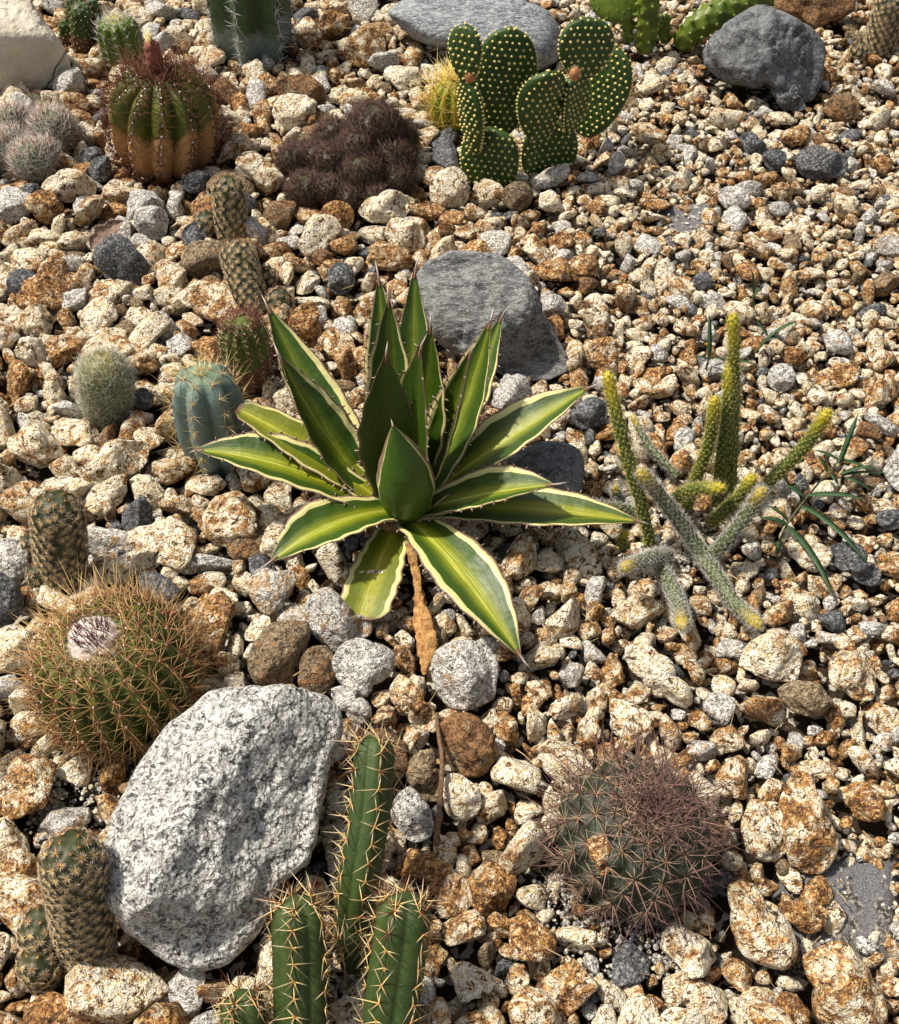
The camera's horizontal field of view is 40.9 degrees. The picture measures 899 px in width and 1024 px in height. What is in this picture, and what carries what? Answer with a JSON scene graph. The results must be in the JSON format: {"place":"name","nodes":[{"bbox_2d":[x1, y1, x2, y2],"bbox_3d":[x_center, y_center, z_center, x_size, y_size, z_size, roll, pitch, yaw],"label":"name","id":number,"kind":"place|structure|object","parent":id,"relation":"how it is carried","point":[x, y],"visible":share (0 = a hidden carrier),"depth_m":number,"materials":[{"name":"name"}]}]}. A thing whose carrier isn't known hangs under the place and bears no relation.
{"place":"outdoors","nodes":[
{"label":"outdoors","id":0,"kind":"place"},
{"label":"ground","id":1,"kind":"structure","parent":0,"visible":0},
{"bbox_2d":[0,0,898,1023],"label":"gravel bed","id":2,"kind":"object","parent":1,"relation":"on","point":[820,258],"visible":0.64,"depth_m":1.28,"materials":[{"name":"beige gravel"}]},
{"bbox_2d":[0,572,23,627],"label":"stone","id":3,"kind":"object","parent":2,"relation":"on","point":[11,601],"visible":1,"depth_m":1.16,"materials":[{"name":"stone"}]},
{"bbox_2d":[0,538,29,584],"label":"stone","id":4,"kind":"object","parent":2,"relation":"on","point":[14,560],"visible":0.81,"depth_m":1.20,"materials":[{"name":"stone"}]},
{"bbox_2d":[6,268,34,294],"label":"stone","id":5,"kind":"object","parent":2,"relation":"on","point":[16,279],"visible":0.63,"depth_m":1.49,"materials":[{"name":"stone"}]},
{"bbox_2d":[22,183,41,192],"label":"stone","id":6,"kind":"object","parent":2,"relation":"on","point":[30,187],"visible":0.47,"depth_m":1.62,"materials":[{"name":"stone"}]},
{"bbox_2d":[0,0,70,93],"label":"boulder","id":7,"kind":"object","parent":2,"relation":"on","point":[33,54],"visible":0.8,"depth_m":1.77,"materials":[{"name":"beige stone"}]},
{"bbox_2d":[24,190,64,224],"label":"stone","id":8,"kind":"object","parent":2,"relation":"on","point":[44,207],"visible":0.95,"depth_m":1.59,"materials":[{"name":"stone"}]},
{"bbox_2d":[0,95,89,183],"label":"clump cactus","id":9,"kind":"object","parent":2,"relation":"on","point":[32,144],"visible":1,"depth_m":1.67,"materials":[{"name":"white plant"}]},
{"bbox_2d":[18,485,88,594],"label":"finger cactus","id":10,"kind":"object","parent":2,"relation":"on","point":[57,526],"visible":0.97,"depth_m":1.16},
{"bbox_2d":[14,821,118,994],"bbox_3d":[-0.295,0.306,0.917,0.101,0.158,0.069,-23,53,-19],"label":"finger cactus","id":11,"kind":"object","parent":2,"relation":"on","point":[68,924],"visible":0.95,"depth_m":0.90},
{"bbox_2d":[41,168,96,202],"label":"stone","id":12,"kind":"object","parent":2,"relation":"on","point":[68,185],"visible":0.88,"depth_m":1.61,"materials":[{"name":"stone"}]},
{"bbox_2d":[56,0,104,53],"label":"clump cactus","id":13,"kind":"object","parent":2,"relation":"on","point":[76,28],"visible":0.93,"depth_m":1.88,"materials":[{"name":"green plant"}]},
{"bbox_2d":[79,146,104,161],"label":"stone","id":14,"kind":"object","parent":2,"relation":"on","point":[92,154],"visible":0.76,"depth_m":1.68,"materials":[{"name":"stone"}]},
{"bbox_2d":[88,156,111,181],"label":"stone","id":15,"kind":"object","parent":2,"relation":"on","point":[99,168],"visible":0.98,"depth_m":1.66,"materials":[{"name":"stone"}]},
{"bbox_2d":[88,219,123,249],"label":"dead leaf","id":16,"kind":"object","parent":2,"relation":"on","point":[102,231],"visible":0.8,"depth_m":1.54,"materials":[{"name":"brown plant"}]},
{"bbox_2d":[70,339,141,432],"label":"hairy cactus","id":17,"kind":"object","parent":2,"relation":"on","point":[104,380],"visible":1,"depth_m":1.32,"materials":[{"name":"green plant"}]},
{"bbox_2d":[73,439,149,484],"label":"stone","id":18,"kind":"object","parent":2,"relation":"on","point":[113,457],"visible":0.94,"depth_m":1.28,"materials":[{"name":"stone"}]},
{"bbox_2d":[91,6,144,71],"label":"column cactus","id":19,"kind":"object","parent":2,"relation":"on","point":[115,30],"depth_m":1.82,"materials":[{"name":"green plant"}]},
{"bbox_2d":[0,557,244,799],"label":"barrel cactus","id":20,"kind":"object","parent":2,"relation":"on","point":[116,672],"visible":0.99,"depth_m":1.04,"materials":[{"name":"plant"}]},
{"bbox_2d":[133,387,153,409],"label":"stone","id":21,"kind":"object","parent":2,"relation":"on","point":[146,399],"visible":0.98,"depth_m":1.36,"materials":[{"name":"stone"}]},
{"bbox_2d":[133,205,168,239],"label":"stone","id":22,"kind":"object","parent":2,"relation":"on","point":[151,222],"visible":0.97,"depth_m":1.57,"materials":[{"name":"stone"}]},
{"bbox_2d":[83,27,244,190],"bbox_3d":[-0.394,-0.549,1.656,0.230,0.245,0.235,-29,55,-23],"label":"barrel cactus","id":23,"kind":"object","parent":2,"relation":"on","point":[163,121],"visible":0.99,"depth_m":1.62,"materials":[{"name":"green plant"}]},
{"bbox_2d":[181,222,206,245],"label":"stone","id":24,"kind":"object","parent":2,"relation":"on","point":[192,232],"visible":0.7,"depth_m":1.55,"materials":[{"name":"stone"}]},
{"bbox_2d":[181,170,210,193],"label":"stone","id":25,"kind":"object","parent":2,"relation":"on","point":[195,182],"visible":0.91,"depth_m":1.63,"materials":[{"name":"stone"}]},
{"bbox_2d":[150,340,266,492],"bbox_3d":[-0.251,-0.102,1.270,0.142,0.181,0.144,0,49,0],"label":"column cactus","id":26,"kind":"object","parent":2,"relation":"on","point":[207,399],"depth_m":1.23,"materials":[{"name":"green plant"}]},
{"bbox_2d":[190,171,248,245],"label":"finger cactus","id":27,"kind":"object","parent":2,"relation":"on","point":[226,219],"visible":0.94,"depth_m":1.54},
{"bbox_2d":[104,684,343,973],"bbox_3d":[-0.186,0.248,0.978,0.166,0.183,0.228,10,50,9],"label":"boulder","id":28,"kind":"object","parent":2,"relation":"on","point":[214,822],"visible":0.98,"depth_m":0.93,"materials":[{"name":"white stone"}]},
{"bbox_2d":[210,301,279,397],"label":"globe cactus","id":29,"kind":"object","parent":2,"relation":"on","point":[236,331],"visible":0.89,"depth_m":1.35,"materials":[{"name":"green plant"}]},
{"bbox_2d":[201,0,298,71],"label":"column cactus","id":30,"kind":"object","parent":2,"relation":"on","point":[244,31],"depth_m":1.84,"materials":[{"name":"green plant"}]},
{"bbox_2d":[219,235,295,314],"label":"finger cactus","id":31,"kind":"object","parent":2,"relation":"on","point":[250,281],"visible":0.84,"depth_m":1.46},
{"bbox_2d":[248,568,295,617],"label":"stone","id":32,"kind":"object","parent":2,"relation":"on","point":[270,591],"visible":0.99,"depth_m":1.17,"materials":[{"name":"stone"}]},
{"bbox_2d":[247,620,309,686],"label":"stone","id":33,"kind":"object","parent":2,"relation":"on","point":[278,649],"visible":0.92,"depth_m":1.12,"materials":[{"name":"stone"}]},
{"bbox_2d":[276,74,325,110],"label":"stone","id":34,"kind":"object","parent":2,"relation":"on","point":[311,87],"visible":0.64,"depth_m":1.77,"materials":[{"name":"stone"}]},
{"bbox_2d":[288,301,321,346],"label":"stone","id":35,"kind":"object","parent":2,"relation":"on","point":[304,323],"visible":0.88,"depth_m":1.44,"materials":[{"name":"stone"}]},
{"bbox_2d":[297,645,335,694],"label":"stone","id":36,"kind":"object","parent":2,"relation":"on","point":[316,673],"visible":0.95,"depth_m":1.11,"materials":[{"name":"stone"}]},
{"bbox_2d":[198,710,453,1023],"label":"hedgehog cactus","id":37,"kind":"object","parent":2,"relation":"on","point":[401,935],"visible":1,"depth_m":0.89,"materials":[{"name":"green plant"}]},
{"bbox_2d":[320,200,353,228],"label":"stone","id":38,"kind":"object","parent":2,"relation":"on","point":[341,211],"visible":0.69,"depth_m":1.57,"materials":[{"name":"stone"}]},
{"bbox_2d":[304,587,371,652],"bbox_3d":[-0.109,0.104,1.153,0.068,0.055,0.046,23,53,19],"label":"stone","id":39,"kind":"object","parent":2,"relation":"on","point":[333,620],"visible":0.88,"depth_m":1.14,"materials":[{"name":"stone"}]},
{"bbox_2d":[327,262,354,294],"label":"stone","id":40,"kind":"object","parent":2,"relation":"on","point":[340,277],"visible":1,"depth_m":1.49,"materials":[{"name":"stone"}]},
{"bbox_2d":[268,95,426,220],"bbox_3d":[-0.140,-0.484,1.630,0.226,0.116,0.203,0,49,0],"label":"clump cactus","id":41,"kind":"object","parent":2,"relation":"on","point":[367,149],"visible":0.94,"depth_m":1.62,"materials":[{"name":"brown plant"}]},
{"bbox_2d":[331,686,371,723],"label":"stone","id":42,"kind":"object","parent":2,"relation":"on","point":[344,698],"visible":0.94,"depth_m":1.09,"materials":[{"name":"stone"}]},
{"bbox_2d":[332,638,395,697],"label":"stone","id":43,"kind":"object","parent":2,"relation":"on","point":[364,665],"visible":0.98,"depth_m":1.11,"materials":[{"name":"stone"}]},
{"bbox_2d":[344,26,385,67],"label":"stone","id":44,"kind":"object","parent":2,"relation":"on","point":[362,45],"visible":0.89,"depth_m":1.86,"materials":[{"name":"stone"}]},
{"bbox_2d":[358,189,414,223],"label":"stone","id":45,"kind":"object","parent":2,"relation":"on","point":[385,206],"visible":0.91,"depth_m":1.59,"materials":[{"name":"stone"}]},
{"bbox_2d":[385,217,425,251],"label":"stone","id":46,"kind":"object","parent":2,"relation":"on","point":[409,235],"visible":0.84,"depth_m":1.55,"materials":[{"name":"stone"}]},
{"bbox_2d":[389,674,435,732],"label":"stone","id":47,"kind":"object","parent":2,"relation":"on","point":[407,697],"visible":0.97,"depth_m":1.09,"materials":[{"name":"stone"}]},
{"bbox_2d":[391,786,433,842],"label":"stone","id":48,"kind":"object","parent":2,"relation":"on","point":[411,808],"visible":0.96,"depth_m":1.02,"materials":[{"name":"stone"}]},
{"bbox_2d":[187,253,651,669],"bbox_3d":[-0.024,-0.066,1.175,0.457,0.275,0.328,15,51,13],"label":"agave","id":49,"kind":"object","parent":2,"relation":"on","point":[415,455],"visible":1,"depth_m":1.19,"materials":[{"name":"green plant"}]},
{"bbox_2d":[405,542,436,674],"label":"dry leaf stalk","id":50,"kind":"object","parent":2,"relation":"on","point":[425,634],"visible":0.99,"depth_m":1.15,"materials":[{"name":"brown plant"}]},
{"bbox_2d":[405,748,439,801],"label":"stone","id":51,"kind":"object","parent":2,"relation":"on","point":[424,785],"visible":0.84,"depth_m":1.04,"materials":[{"name":"stone"}]},
{"bbox_2d":[399,45,462,139],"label":"barrel cactus","id":52,"kind":"object","parent":2,"relation":"on","point":[443,111],"visible":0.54,"depth_m":1.72,"materials":[{"name":"yellow plant"}]},
{"bbox_2d":[433,713,444,845],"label":"twig","id":53,"kind":"object","parent":2,"relation":"on","point":[436,837],"visible":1,"depth_m":1.02,"materials":[{"name":"brown wood"}]},
{"bbox_2d":[429,166,469,207],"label":"stone","id":54,"kind":"object","parent":2,"relation":"on","point":[449,186],"visible":1,"depth_m":1.61,"materials":[{"name":"stone"}]},
{"bbox_2d":[443,773,481,820],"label":"stone","id":55,"kind":"object","parent":2,"relation":"on","point":[462,799],"visible":0.98,"depth_m":1.03,"materials":[{"name":"stone"}]},
{"bbox_2d":[430,640,498,710],"bbox_3d":[0.014,0.149,1.113,0.063,0.056,0.061,0,49,0],"label":"stone","id":56,"kind":"object","parent":2,"relation":"on","point":[464,674],"visible":1,"depth_m":1.10,"materials":[{"name":"stone"}]},
{"bbox_2d":[440,712,497,777],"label":"stone","id":57,"kind":"object","parent":2,"relation":"on","point":[469,745],"visible":0.99,"depth_m":1.05,"materials":[{"name":"stone"}]},
{"bbox_2d":[387,0,559,70],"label":"rock","id":58,"kind":"object","parent":2,"relation":"on","point":[432,23],"visible":0.58,"depth_m":1.83,"materials":[{"name":"grey stone"}]},
{"bbox_2d":[409,250,568,380],"bbox_3d":[0.047,-0.228,1.415,0.188,0.129,0.126,0,49,0],"label":"rock","id":59,"kind":"object","parent":2,"relation":"on","point":[464,292],"visible":0.79,"depth_m":1.38,"materials":[{"name":"grey stone"}]},
{"bbox_2d":[501,181,532,210],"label":"stone","id":60,"kind":"object","parent":2,"relation":"on","point":[516,195],"visible":1,"depth_m":1.61,"materials":[{"name":"stone"}]},
{"bbox_2d":[447,15,634,187],"bbox_3d":[0.125,-0.556,1.609,0.261,0.232,0.116,-11,50,-10],"label":"prickly pear","id":61,"kind":"object","parent":2,"relation":"on","point":[504,89],"visible":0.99,"depth_m":1.60,"materials":[{"name":"green plant"}]},
{"bbox_2d":[506,440,584,492],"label":"rock","id":62,"kind":"object","parent":2,"relation":"on","point":[552,461],"visible":0.49,"depth_m":1.25,"materials":[{"name":"grey stone"}]},
{"bbox_2d":[542,294,565,316],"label":"stone","id":63,"kind":"object","parent":2,"relation":"on","point":[553,304],"visible":0.98,"depth_m":1.46,"materials":[{"name":"stone"}]},
{"bbox_2d":[571,397,607,429],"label":"stone","id":64,"kind":"object","parent":2,"relation":"on","point":[588,413],"visible":0.98,"depth_m":1.34,"materials":[{"name":"stone"}]},
{"bbox_2d":[510,704,780,959],"bbox_3d":[0.149,0.257,0.983,0.212,0.186,0.213,-26,54,-21],"label":"barrel cactus","id":65,"kind":"object","parent":2,"relation":"on","point":[648,821],"visible":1,"depth_m":0.95,"materials":[{"name":"green plant"}]},
{"bbox_2d":[587,834,612,875],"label":"stone","id":66,"kind":"object","parent":65,"relation":"on","point":[594,856],"visible":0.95,"depth_m":0.94,"materials":[{"name":"stone"}]},
{"bbox_2d":[625,643,692,707],"bbox_3d":[0.194,0.151,1.118,0.034,0.039,0.078,-34,57,-26],"label":"stone","id":67,"kind":"object","parent":2,"relation":"on","point":[653,669],"visible":1,"depth_m":1.11,"materials":[{"name":"stone"}]},
{"bbox_2d":[590,0,774,53],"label":"branching cactus","id":68,"kind":"object","parent":2,"relation":"on","point":[651,24],"visible":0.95,"depth_m":1.85,"materials":[{"name":"green plant"}]},
{"bbox_2d":[587,307,834,635],"bbox_3d":[0.229,-0.033,1.154,0.239,0.233,0.289,21,52,17],"label":"rat tail cactus","id":69,"kind":"object","parent":2,"relation":"on","point":[733,497],"visible":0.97,"depth_m":1.19,"materials":[{"name":"plant"}]},
{"bbox_2d":[694,316,754,369],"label":"grass weed","id":70,"kind":"object","parent":2,"relation":"on","point":[709,340],"depth_m":1.39,"materials":[{"name":"green plant"}]},
{"bbox_2d":[718,186,750,209],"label":"stone","id":71,"kind":"object","parent":2,"relation":"on","point":[729,196],"visible":0.92,"depth_m":1.61,"materials":[{"name":"stone"}]},
{"bbox_2d":[739,131,765,154],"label":"stone","id":72,"kind":"object","parent":2,"relation":"on","point":[751,142],"visible":0.99,"depth_m":1.70,"materials":[{"name":"stone"}]},
{"bbox_2d":[751,269,760,309],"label":"grass weed","id":73,"kind":"object","parent":2,"relation":"on","point":[754,291],"depth_m":1.46,"materials":[{"name":"green plant"}]},
{"bbox_2d":[727,881,797,969],"bbox_3d":[0.249,0.329,0.960,0.051,0.045,0.068,0,49,0],"label":"stone","id":74,"kind":"object","parent":2,"relation":"on","point":[764,935],"visible":1,"depth_m":0.94,"materials":[{"name":"stone"}]},
{"bbox_2d":[741,801,785,861],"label":"stone","id":75,"kind":"object","parent":2,"relation":"on","point":[767,844],"visible":0.98,"depth_m":1.00,"materials":[{"name":"stone"}]},
{"bbox_2d":[703,5,825,102],"bbox_3d":[0.468,-0.685,1.795,0.178,0.141,0.138,0,49,0],"label":"boulder","id":76,"kind":"object","parent":2,"relation":"on","point":[759,46],"visible":0.96,"depth_m":1.76,"materials":[{"name":"grey stone"}]},
{"bbox_2d":[738,631,802,681],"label":"stone","id":77,"kind":"object","parent":2,"relation":"on","point":[773,656],"visible":1,"depth_m":1.12,"materials":[{"name":"stone"}]},
{"bbox_2d":[762,149,786,170],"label":"stone","id":78,"kind":"object","parent":2,"relation":"on","point":[774,159],"visible":0.99,"depth_m":1.67,"materials":[{"name":"stone"}]},
{"bbox_2d":[754,320,798,352],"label":"grass weed","id":79,"kind":"object","parent":2,"relation":"on","point":[768,337],"depth_m":1.41,"materials":[{"name":"green plant"}]},
{"bbox_2d":[654,203,898,977],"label":"weed barrier fabric","id":80,"kind":"object","parent":2,"relation":"on","point":[868,894],"visible":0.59,"depth_m":1.00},
{"bbox_2d":[767,363,794,391],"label":"stone","id":81,"kind":"object","parent":2,"relation":"on","point":[780,377],"visible":1,"depth_m":1.38,"materials":[{"name":"stone"}]},
{"bbox_2d":[771,84,805,111],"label":"stone","id":82,"kind":"object","parent":2,"relation":"on","point":[790,99],"visible":0.94,"depth_m":1.77,"materials":[{"name":"stone"}]},
{"bbox_2d":[780,899,826,933],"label":"stone","id":83,"kind":"object","parent":2,"relation":"on","point":[807,916],"visible":0.99,"depth_m":0.96,"materials":[{"name":"stone"}]},
{"bbox_2d":[777,680,832,716],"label":"stone","id":84,"kind":"object","parent":2,"relation":"on","point":[807,698],"visible":0.99,"depth_m":1.09,"materials":[{"name":"stone"}]},
{"bbox_2d":[779,770,838,874],"bbox_3d":[0.301,0.264,1.018,0.049,0.052,0.080,0,49,0],"label":"stone","id":85,"kind":"object","parent":2,"relation":"on","point":[811,839],"visible":0.98,"depth_m":1.00,"materials":[{"name":"stone"}]},
{"bbox_2d":[772,0,855,28],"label":"stone","id":86,"kind":"object","parent":2,"relation":"on","point":[814,14],"visible":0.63,"depth_m":1.93,"materials":[{"name":"stone"}]},
{"bbox_2d":[794,145,847,180],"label":"stone","id":87,"kind":"object","parent":2,"relation":"on","point":[816,162],"visible":1,"depth_m":1.66,"materials":[{"name":"stone"}]},
{"bbox_2d":[760,414,891,596],"bbox_3d":[0.397,-0.009,1.227,0.114,0.061,0.198,31,56,24],"label":"grass weed","id":88,"kind":"object","parent":2,"relation":"on","point":[801,539],"depth_m":1.23,"materials":[{"name":"green plant"}]},
{"bbox_2d":[824,93,859,122],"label":"stone","id":89,"kind":"object","parent":2,"relation":"on","point":[843,107],"visible":1,"depth_m":1.75,"materials":[{"name":"stone"}]},
{"bbox_2d":[802,941,887,1023],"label":"stone","id":90,"kind":"object","parent":2,"relation":"on","point":[847,989],"visible":1,"depth_m":0.91,"materials":[{"name":"stone"}]},
{"bbox_2d":[828,651,875,700],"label":"stone","id":91,"kind":"object","parent":2,"relation":"on","point":[850,674],"visible":1,"depth_m":1.11,"materials":[{"name":"stone"}]},
{"bbox_2d":[830,542,881,585],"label":"stone","id":92,"kind":"object","parent":2,"relation":"on","point":[847,557],"visible":0.98,"depth_m":1.20,"materials":[{"name":"stone"}]},
{"bbox_2d":[842,782,885,821],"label":"stone","id":93,"kind":"object","parent":2,"relation":"on","point":[865,802],"visible":1,"depth_m":1.03,"materials":[{"name":"stone"}]},
{"bbox_2d":[849,0,898,61],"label":"finger cactus","id":94,"kind":"object","parent":2,"relation":"on","point":[883,24],"visible":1,"depth_m":1.87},
{"bbox_2d":[875,509,898,530],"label":"stone","id":95,"kind":"object","parent":2,"relation":"on","point":[887,519],"visible":1,"depth_m":1.24,"materials":[{"name":"stone"}]}
]}

